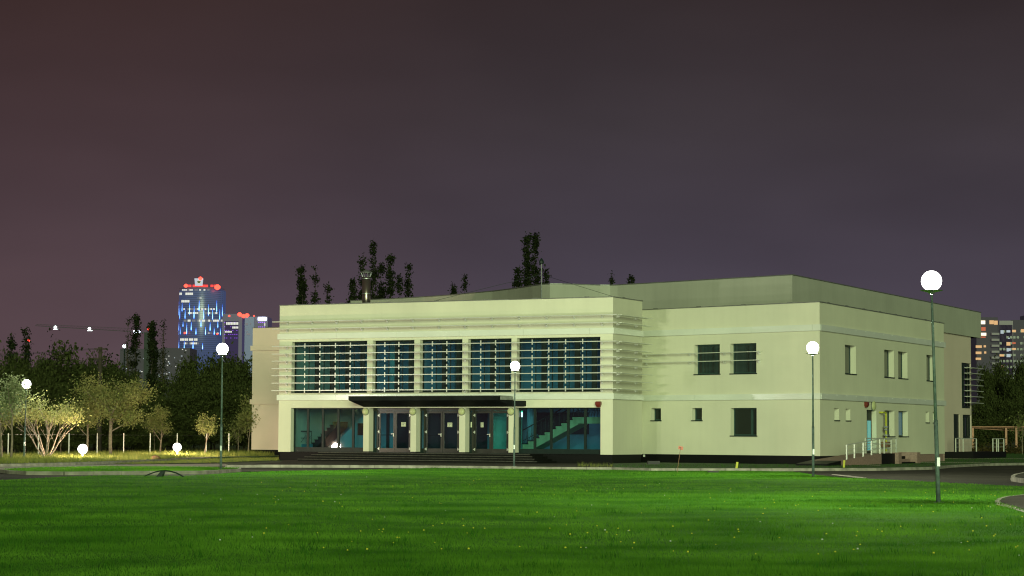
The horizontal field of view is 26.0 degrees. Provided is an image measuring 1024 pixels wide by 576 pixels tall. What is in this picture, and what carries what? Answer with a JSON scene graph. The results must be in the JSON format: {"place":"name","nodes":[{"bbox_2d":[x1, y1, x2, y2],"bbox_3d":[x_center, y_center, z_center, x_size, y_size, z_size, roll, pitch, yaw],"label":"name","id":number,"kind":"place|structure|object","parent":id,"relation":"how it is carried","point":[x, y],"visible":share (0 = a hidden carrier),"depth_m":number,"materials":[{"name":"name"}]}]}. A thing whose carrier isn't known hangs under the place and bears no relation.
{"place":"outdoors","nodes":[
{"label":"outdoors","id":0,"kind":"place"},
{"bbox_2d":[0,464,226,468],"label":"footpath","id":1,"kind":"structure","parent":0,"point":[207,465],"depth_m":104.64,"materials":[{"name":"grey concrete"}]},
{"bbox_2d":[5,465,238,471],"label":"island verge","id":2,"kind":"structure","parent":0,"point":[107,468],"depth_m":85.36,"materials":[{"name":"green plant"}]},
{"bbox_2d":[216,343,228,468],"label":"street lamp","id":3,"kind":"object","parent":2,"relation":"on","point":[222,349],"visible":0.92,"depth_m":87.72,"materials":[{"name":"metal"}]},
{"bbox_2d":[0,444,278,463],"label":"grass verge","id":4,"kind":"structure","parent":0,"point":[217,447],"depth_m":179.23,"materials":[{"name":"green plant"}]},
{"bbox_2d":[0,340,23,380],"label":"belt tree","id":5,"kind":"object","parent":4,"relation":"on","point":[9,369],"visible":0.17,"depth_m":181.58,"materials":[{"name":"green plant"}]},
{"bbox_2d":[0,401,26,457],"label":"young tree","id":6,"kind":"object","parent":4,"relation":"on","point":[2,423],"visible":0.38,"depth_m":115.34,"materials":[{"name":"green plant"}]},
{"bbox_2d":[0,371,33,456],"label":"young tree","id":7,"kind":"object","parent":4,"relation":"on","point":[9,399],"visible":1,"depth_m":111.23,"materials":[{"name":"green plant"}]},
{"bbox_2d":[1,428,36,452],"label":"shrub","id":8,"kind":"object","parent":4,"relation":"on","point":[18,439],"visible":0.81,"depth_m":155.03,"materials":[{"name":"green plant"}]},
{"bbox_2d":[0,358,38,450],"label":"belt tree","id":9,"kind":"object","parent":4,"relation":"on","point":[28,374],"visible":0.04,"depth_m":175.60,"materials":[{"name":"green plant"}]},
{"bbox_2d":[19,327,33,448],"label":"poplar","id":10,"kind":"object","parent":4,"relation":"on","point":[26,347],"visible":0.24,"depth_m":189.99,"materials":[{"name":"green plant"}]},
{"bbox_2d":[10,397,50,451],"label":"belt tree","id":11,"kind":"object","parent":4,"relation":"on","point":[16,425],"visible":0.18,"depth_m":159.28,"materials":[{"name":"green plant"}]},
{"bbox_2d":[7,359,63,406],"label":"belt tree","id":12,"kind":"object","parent":4,"relation":"on","point":[52,382],"visible":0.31,"depth_m":171.27,"materials":[{"name":"green plant"}]},
{"bbox_2d":[24,352,55,380],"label":"belt tree","id":13,"kind":"object","parent":4,"relation":"on","point":[41,364],"visible":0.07,"depth_m":182.17,"materials":[{"name":"green plant"}]},
{"bbox_2d":[26,424,60,452],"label":"belt tree","id":14,"kind":"object","parent":4,"relation":"on","point":[43,441],"visible":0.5,"depth_m":157.13,"materials":[{"name":"green plant"}]},
{"bbox_2d":[4,389,91,456],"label":"multi stem tree","id":15,"kind":"object","parent":4,"relation":"on","point":[51,413],"visible":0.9,"depth_m":118.36,"materials":[{"name":"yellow plant"}]},
{"bbox_2d":[30,376,67,450],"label":"belt tree","id":16,"kind":"object","parent":4,"relation":"on","point":[54,394],"visible":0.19,"depth_m":170.92,"materials":[{"name":"green plant"}]},
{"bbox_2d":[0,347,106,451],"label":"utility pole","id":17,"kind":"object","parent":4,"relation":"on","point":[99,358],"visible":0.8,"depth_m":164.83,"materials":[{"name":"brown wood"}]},
{"bbox_2d":[38,398,84,449],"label":"belt tree","id":18,"kind":"object","parent":4,"relation":"on","point":[73,434],"visible":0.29,"depth_m":161.18,"materials":[{"name":"green plant"}]},
{"bbox_2d":[46,340,106,450],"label":"tall leafy tree","id":19,"kind":"object","parent":4,"relation":"on","point":[65,371],"visible":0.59,"depth_m":171.49,"materials":[{"name":"green plant"}]},
{"bbox_2d":[49,379,109,452],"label":"young tree","id":20,"kind":"object","parent":4,"relation":"on","point":[92,411],"visible":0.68,"depth_m":133.13,"materials":[{"name":"green plant"}]},
{"bbox_2d":[58,429,101,451],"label":"belt tree","id":21,"kind":"object","parent":4,"relation":"on","point":[75,444],"visible":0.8,"depth_m":161.26,"materials":[{"name":"green plant"}]},
{"bbox_2d":[69,348,103,379],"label":"belt tree","id":22,"kind":"object","parent":4,"relation":"on","point":[92,364],"visible":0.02,"depth_m":183.72,"materials":[{"name":"green plant"}]},
{"bbox_2d":[79,423,121,450],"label":"belt tree","id":23,"kind":"object","parent":4,"relation":"on","point":[104,443],"visible":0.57,"depth_m":165.31,"materials":[{"name":"green plant"}]},
{"bbox_2d":[62,368,162,454],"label":"young tree","id":24,"kind":"object","parent":4,"relation":"on","point":[107,404],"visible":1,"depth_m":130.62,"materials":[{"name":"green plant"}]},
{"bbox_2d":[102,354,143,449],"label":"belt tree","id":25,"kind":"object","parent":4,"relation":"on","point":[127,377],"visible":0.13,"depth_m":183.98,"materials":[{"name":"green plant"}]},
{"bbox_2d":[103,421,148,450],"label":"belt tree","id":26,"kind":"object","parent":4,"relation":"on","point":[130,435],"visible":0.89,"depth_m":167.20,"materials":[{"name":"green plant"}]},
{"bbox_2d":[122,316,137,448],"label":"poplar","id":27,"kind":"object","parent":4,"relation":"on","point":[128,365],"visible":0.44,"depth_m":196.11,"materials":[{"name":"green plant"}]},
{"bbox_2d":[125,312,142,448],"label":"poplar","id":28,"kind":"object","parent":4,"relation":"on","point":[136,335],"visible":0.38,"depth_m":199.99,"materials":[{"name":"green plant"}]},
{"bbox_2d":[113,400,173,450],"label":"belt tree","id":29,"kind":"object","parent":4,"relation":"on","point":[148,406],"visible":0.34,"depth_m":169.21,"materials":[{"name":"green plant"}]},
{"bbox_2d":[144,320,160,388],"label":"poplar","id":30,"kind":"object","parent":4,"relation":"on","point":[153,355],"visible":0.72,"depth_m":197.93,"materials":[{"name":"green plant"}]},
{"bbox_2d":[131,430,174,450],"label":"belt tree","id":31,"kind":"object","parent":4,"relation":"on","point":[146,443],"visible":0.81,"depth_m":168.98,"materials":[{"name":"green plant"}]},
{"bbox_2d":[139,402,174,451],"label":"tree","id":32,"kind":"object","parent":4,"relation":"on","point":[157,419],"visible":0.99,"depth_m":145.25,"materials":[{"name":"green plant"}]},
{"bbox_2d":[156,319,169,448],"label":"poplar","id":33,"kind":"object","parent":4,"relation":"on","point":[162,357],"visible":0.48,"depth_m":198.04,"materials":[{"name":"green plant"}]},
{"bbox_2d":[149,390,183,449],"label":"belt tree","id":34,"kind":"object","parent":4,"relation":"on","point":[167,402],"visible":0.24,"depth_m":179.60,"materials":[{"name":"green plant"}]},
{"bbox_2d":[158,426,197,450],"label":"belt tree","id":35,"kind":"object","parent":4,"relation":"on","point":[186,435],"visible":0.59,"depth_m":173.07,"materials":[{"name":"green plant"}]},
{"bbox_2d":[152,363,209,411],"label":"belt tree","id":36,"kind":"object","parent":4,"relation":"on","point":[195,385],"visible":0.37,"depth_m":183.28,"materials":[{"name":"green plant"}]},
{"bbox_2d":[164,412,199,447],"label":"belt tree","id":37,"kind":"object","parent":4,"relation":"on","point":[182,423],"visible":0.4,"depth_m":177.04,"materials":[{"name":"green plant"}]},
{"bbox_2d":[171,350,204,448],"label":"belt tree","id":38,"kind":"object","parent":4,"relation":"on","point":[190,367],"visible":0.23,"depth_m":187.29,"materials":[{"name":"green plant"}]},
{"bbox_2d":[172,389,219,450],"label":"belt tree","id":39,"kind":"object","parent":4,"relation":"on","point":[195,404],"visible":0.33,"depth_m":180.94,"materials":[{"name":"green plant"}]},
{"bbox_2d":[187,415,217,449],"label":"belt tree","id":40,"kind":"object","parent":4,"relation":"on","point":[198,440],"visible":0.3,"depth_m":179.05,"materials":[{"name":"green plant"}]},
{"bbox_2d":[191,411,219,452],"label":"tree","id":41,"kind":"object","parent":4,"relation":"on","point":[209,427],"visible":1,"depth_m":140.09,"materials":[{"name":"green plant"}]},
{"bbox_2d":[194,379,237,450],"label":"belt tree","id":42,"kind":"object","parent":4,"relation":"on","point":[213,392],"visible":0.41,"depth_m":182.83,"materials":[{"name":"green plant"}]},
{"bbox_2d":[199,409,246,450],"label":"belt tree","id":43,"kind":"object","parent":4,"relation":"on","point":[215,438],"visible":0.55,"depth_m":176.86,"materials":[{"name":"green plant"}]},
{"bbox_2d":[197,341,251,449],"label":"belt tree","id":44,"kind":"object","parent":4,"relation":"on","point":[212,373],"visible":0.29,"depth_m":187.48,"materials":[{"name":"green plant"}]},
{"bbox_2d":[220,387,251,450],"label":"belt tree","id":45,"kind":"object","parent":4,"relation":"on","point":[231,398],"visible":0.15,"depth_m":180.52,"materials":[{"name":"green plant"}]},
{"bbox_2d":[223,408,250,450],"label":"tree","id":46,"kind":"object","parent":4,"relation":"on","point":[236,435],"visible":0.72,"depth_m":153.70,"materials":[{"name":"green plant"}]},
{"bbox_2d":[229,373,251,449],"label":"belt tree","id":47,"kind":"object","parent":4,"relation":"on","point":[240,390],"visible":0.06,"depth_m":184.74,"materials":[{"name":"green plant"}]},
{"bbox_2d":[235,388,260,452],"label":"young tree","id":48,"kind":"object","parent":4,"relation":"on","point":[247,419],"visible":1,"depth_m":150.25,"materials":[{"name":"green plant"}]},
{"bbox_2d":[295,264,308,303],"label":"poplar","id":49,"kind":"object","parent":4,"relation":"on","point":[302,286],"visible":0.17,"depth_m":205.10,"materials":[{"name":"green plant"}]},
{"bbox_2d":[120,349,161,389],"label":"distant block","id":50,"kind":"structure","parent":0,"point":[140,366],"depth_m":949.95,"materials":[{"name":"brick"}]},
{"bbox_2d":[162,348,196,396],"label":"distant block","id":51,"kind":"structure","parent":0,"point":[175,355],"depth_m":900.07,"materials":[{"name":"brick"}]},
{"bbox_2d":[116,457,278,463],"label":"tall grass","id":52,"kind":"structure","parent":0,"point":[216,459],"depth_m":121.81,"materials":[{"name":"green plant"}]},
{"bbox_2d":[178,277,225,373],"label":"glass tower","id":53,"kind":"structure","parent":0,"point":[202,308],"depth_m":1785.68,"materials":[{"name":"blue glass"}]},
{"bbox_2d":[222,312,271,372],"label":"office block","id":54,"kind":"structure","parent":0,"point":[237,329],"depth_m":1751.46,"materials":[{"name":"grey glass"}]},
{"bbox_2d":[238,460,610,466],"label":"pavement","id":55,"kind":"structure","parent":0,"point":[290,462],"depth_m":114.14,"materials":[{"name":"concrete"}]},
{"bbox_2d":[510,361,519,465],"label":"street lamp","id":56,"kind":"object","parent":55,"relation":"on","point":[514,366],"visible":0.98,"depth_m":107.17,"materials":[{"name":"metal"}]},
{"bbox_2d":[0,467,1023,575],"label":"lawn","id":57,"kind":"structure","parent":0,"point":[498,473],"depth_m":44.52,"materials":[{"name":"green plant"}]},
{"bbox_2d":[806,342,819,475],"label":"street lamp","id":58,"kind":"object","parent":57,"relation":"on","point":[812,348],"visible":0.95,"depth_m":83.57,"materials":[{"name":"metal"}]},
{"bbox_2d":[920,271,944,502],"bbox_3d":[9.615,2.258,50.589,0.550,5.318,0.520,0,-4,0],"label":"street lamp","id":59,"kind":"object","parent":57,"relation":"on","point":[931,282],"visible":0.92,"depth_m":50.55,"materials":[{"name":"metal"}]},
{"bbox_2d":[0,464,1023,485],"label":"asphalt road","id":60,"kind":"structure","parent":0,"point":[994,475],"depth_m":89.53,"materials":[{"name":"grey asphalt"}]},
{"bbox_2d":[0,457,210,466],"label":"kerb","id":61,"kind":"structure","parent":60,"relation":"on","point":[61,464],"depth_m":106.08,"materials":[{"name":"concrete"}]},
{"bbox_2d":[0,466,241,474],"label":"kerb","id":62,"kind":"structure","parent":60,"relation":"on","point":[108,472],"depth_m":80.92,"materials":[{"name":"concrete"}]},
{"bbox_2d":[225,465,611,469],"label":"kerb","id":63,"kind":"structure","parent":60,"relation":"on","point":[365,466],"depth_m":100.13,"materials":[{"name":"concrete"}]},
{"bbox_2d":[612,463,1023,470],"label":"kerb","id":64,"kind":"structure","parent":60,"relation":"on","point":[816,469],"depth_m":97.61,"materials":[{"name":"concrete"}]},
{"bbox_2d":[0,0,1023,371],"label":"sky","id":65,"kind":"structure","parent":0,"point":[149,148],"materials":[{"name":"purple"}]},
{"bbox_2d":[59,440,1020,464],"bbox_3d":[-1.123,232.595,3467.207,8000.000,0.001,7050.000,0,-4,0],"label":"ground","id":66,"kind":"structure","parent":0,"point":[245,462],"depth_m":118.05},
{"bbox_2d":[37,324,150,390],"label":"tower crane","id":67,"kind":"object","parent":66,"relation":"on","point":[146,368],"visible":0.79,"depth_m":619.49,"materials":[{"name":"red metal"}]},
{"bbox_2d":[367,240,379,298],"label":"poplar","id":68,"kind":"object","parent":66,"relation":"on","point":[374,276],"visible":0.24,"depth_m":212.47,"materials":[{"name":"green plant"}]},
{"bbox_2d":[376,262,388,298],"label":"poplar","id":69,"kind":"object","parent":66,"relation":"on","point":[381,290],"visible":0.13,"depth_m":212.43,"materials":[{"name":"green plant"}]},
{"bbox_2d":[384,253,396,297],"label":"poplar","id":70,"kind":"object","parent":66,"relation":"on","point":[390,273],"visible":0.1,"depth_m":208.41,"materials":[{"name":"green plant"}]},
{"bbox_2d":[402,263,413,296],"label":"poplar","id":71,"kind":"object","parent":66,"relation":"on","point":[408,285],"visible":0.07,"depth_m":208.44,"materials":[{"name":"green plant"}]},
{"bbox_2d":[520,231,533,285],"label":"poplar","id":72,"kind":"object","parent":66,"relation":"on","point":[526,264],"visible":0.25,"depth_m":200.49,"materials":[{"name":"green plant"}]},
{"bbox_2d":[528,232,541,284],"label":"poplar","id":73,"kind":"object","parent":66,"relation":"on","point":[535,246],"visible":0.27,"depth_m":200.52,"materials":[{"name":"green plant"}]},
{"bbox_2d":[250,258,1005,465],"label":"office building","id":74,"kind":"structure","parent":66,"relation":"on","point":[718,370],"depth_m":124.82,"materials":[{"name":"paint"}]},
{"bbox_2d":[294,408,362,451],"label":"window","id":75,"kind":"structure","parent":74,"relation":"in","point":[296,449],"depth_m":127.81,"materials":[{"name":"teal glass"}]},
{"bbox_2d":[294,341,366,392],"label":"window","id":76,"kind":"structure","parent":74,"relation":"in","point":[317,348],"depth_m":127.75,"materials":[{"name":"teal glass"}]},
{"bbox_2d":[377,411,394,451],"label":"door","id":77,"kind":"structure","parent":74,"relation":"in","point":[379,448],"depth_m":126.17,"materials":[{"name":"grey metal"}]},
{"bbox_2d":[372,340,413,392],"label":"window","id":78,"kind":"structure","parent":74,"relation":"in","point":[411,347],"depth_m":125.89,"materials":[{"name":"teal glass"}]},
{"bbox_2d":[395,411,410,451],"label":"door","id":79,"kind":"structure","parent":74,"relation":"in","point":[402,423],"depth_m":125.77,"materials":[{"name":"grey metal"}]},
{"bbox_2d":[425,411,442,452],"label":"door","id":80,"kind":"structure","parent":74,"relation":"in","point":[428,450],"depth_m":124.80,"materials":[{"name":"grey metal"}]},
{"bbox_2d":[419,339,461,392],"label":"window","id":81,"kind":"structure","parent":74,"relation":"in","point":[458,346],"depth_m":124.48,"materials":[{"name":"teal glass"}]},
{"bbox_2d":[442,411,458,452],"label":"door","id":82,"kind":"structure","parent":74,"relation":"in","point":[444,450],"depth_m":124.36,"materials":[{"name":"grey metal"}]},
{"bbox_2d":[473,411,490,452],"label":"door","id":83,"kind":"structure","parent":74,"relation":"in","point":[475,415],"depth_m":123.46,"materials":[{"name":"grey metal"}]},
{"bbox_2d":[470,339,511,391],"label":"window","id":84,"kind":"structure","parent":74,"relation":"in","point":[507,345],"depth_m":123.15,"materials":[{"name":"teal glass"}]},
{"bbox_2d":[491,411,508,452],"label":"door","id":85,"kind":"structure","parent":74,"relation":"in","point":[492,412],"depth_m":122.94,"materials":[{"name":"grey metal"}]},
{"bbox_2d":[516,337,600,391],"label":"window","id":86,"kind":"structure","parent":74,"relation":"in","point":[561,344],"depth_m":121.30,"materials":[{"name":"teal glass"}]},
{"bbox_2d":[519,408,600,453],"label":"window","id":87,"kind":"structure","parent":74,"relation":"in","point":[521,451],"depth_m":121.22,"materials":[{"name":"teal glass"}]},
{"bbox_2d":[693,344,720,374],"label":"window","id":88,"kind":"structure","parent":74,"relation":"in","point":[704,368],"depth_m":123.18,"materials":[{"name":"black glass"}]},
{"bbox_2d":[729,343,756,374],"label":"window","id":89,"kind":"structure","parent":74,"relation":"in","point":[740,367],"depth_m":121.48,"materials":[{"name":"black glass"}]},
{"bbox_2d":[730,408,756,436],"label":"window","id":90,"kind":"structure","parent":74,"relation":"in","point":[745,419],"depth_m":121.24,"materials":[{"name":"black glass"}]},
{"bbox_2d":[867,410,871,452],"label":"door","id":91,"kind":"structure","parent":74,"relation":"in","point":[869,412],"depth_m":126.14,"materials":[{"name":"teal glass"}]},
{"bbox_2d":[954,414,958,451],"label":"door","id":92,"kind":"structure","parent":74,"relation":"in","point":[956,416],"depth_m":161.02,"materials":[{"name":"metal"}]},
{"bbox_2d":[962,363,969,407],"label":"window","id":93,"kind":"structure","parent":74,"relation":"in","point":[965,376],"depth_m":163.83,"materials":[{"name":"black glass"}]},
{"bbox_2d":[613,449,1023,467],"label":"building verge","id":94,"kind":"structure","parent":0,"point":[728,465],"depth_m":115.44,"materials":[{"name":"green plant"}]},
{"bbox_2d":[971,411,991,447],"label":"belt tree","id":95,"kind":"object","parent":94,"relation":"on","point":[980,431],"visible":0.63,"depth_m":233.78,"materials":[{"name":"green plant"}]},
{"bbox_2d":[971,360,997,450],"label":"belt tree","id":96,"kind":"object","parent":94,"relation":"on","point":[986,385],"visible":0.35,"depth_m":249.01,"materials":[{"name":"green plant"}]},
{"bbox_2d":[971,389,1002,447],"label":"belt tree","id":97,"kind":"object","parent":94,"relation":"on","point":[988,410],"visible":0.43,"depth_m":239.19,"materials":[{"name":"green plant"}]},
{"bbox_2d":[976,353,1009,444],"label":"belt tree","id":98,"kind":"object","parent":94,"relation":"on","point":[997,372],"visible":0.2,"depth_m":255.14,"materials":[{"name":"green plant"}]},
{"bbox_2d":[972,430,1023,453],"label":"shrubs","id":99,"kind":"object","parent":94,"relation":"on","point":[1010,449],"visible":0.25,"depth_m":207.98,"materials":[{"name":"green plant"}]},
{"bbox_2d":[972,426,1023,450],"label":"pipe run","id":100,"kind":"object","parent":94,"relation":"on","point":[979,427],"visible":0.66,"depth_m":221.55,"materials":[{"name":"brown metal"}]},
{"bbox_2d":[983,412,1019,448],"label":"belt tree","id":101,"kind":"object","parent":94,"relation":"on","point":[998,433],"visible":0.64,"depth_m":235.00,"materials":[{"name":"green plant"}]},
{"bbox_2d":[996,394,1023,445],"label":"belt tree","id":102,"kind":"object","parent":94,"relation":"on","point":[1014,407],"visible":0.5,"depth_m":239.05,"materials":[{"name":"green plant"}]},
{"bbox_2d":[998,361,1023,408],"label":"belt tree","id":103,"kind":"object","parent":94,"relation":"on","point":[1009,386],"visible":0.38,"depth_m":248.92,"materials":[{"name":"green plant"}]},
{"bbox_2d":[1006,355,1023,399],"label":"belt tree","id":104,"kind":"object","parent":94,"relation":"on","point":[1019,372],"visible":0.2,"depth_m":259.52,"materials":[{"name":"green plant"}]},
{"bbox_2d":[971,316,1023,410],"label":"apartment block","id":105,"kind":"structure","parent":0,"point":[1004,340],"depth_m":1000.62,"materials":[{"name":"concrete panels"},{"name":"window glass"}]},
{"bbox_2d":[1000,495,1023,508],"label":"asphalt path","id":106,"kind":"structure","parent":0,"point":[1017,501],"depth_m":51.49,"materials":[{"name":"grey asphalt"}]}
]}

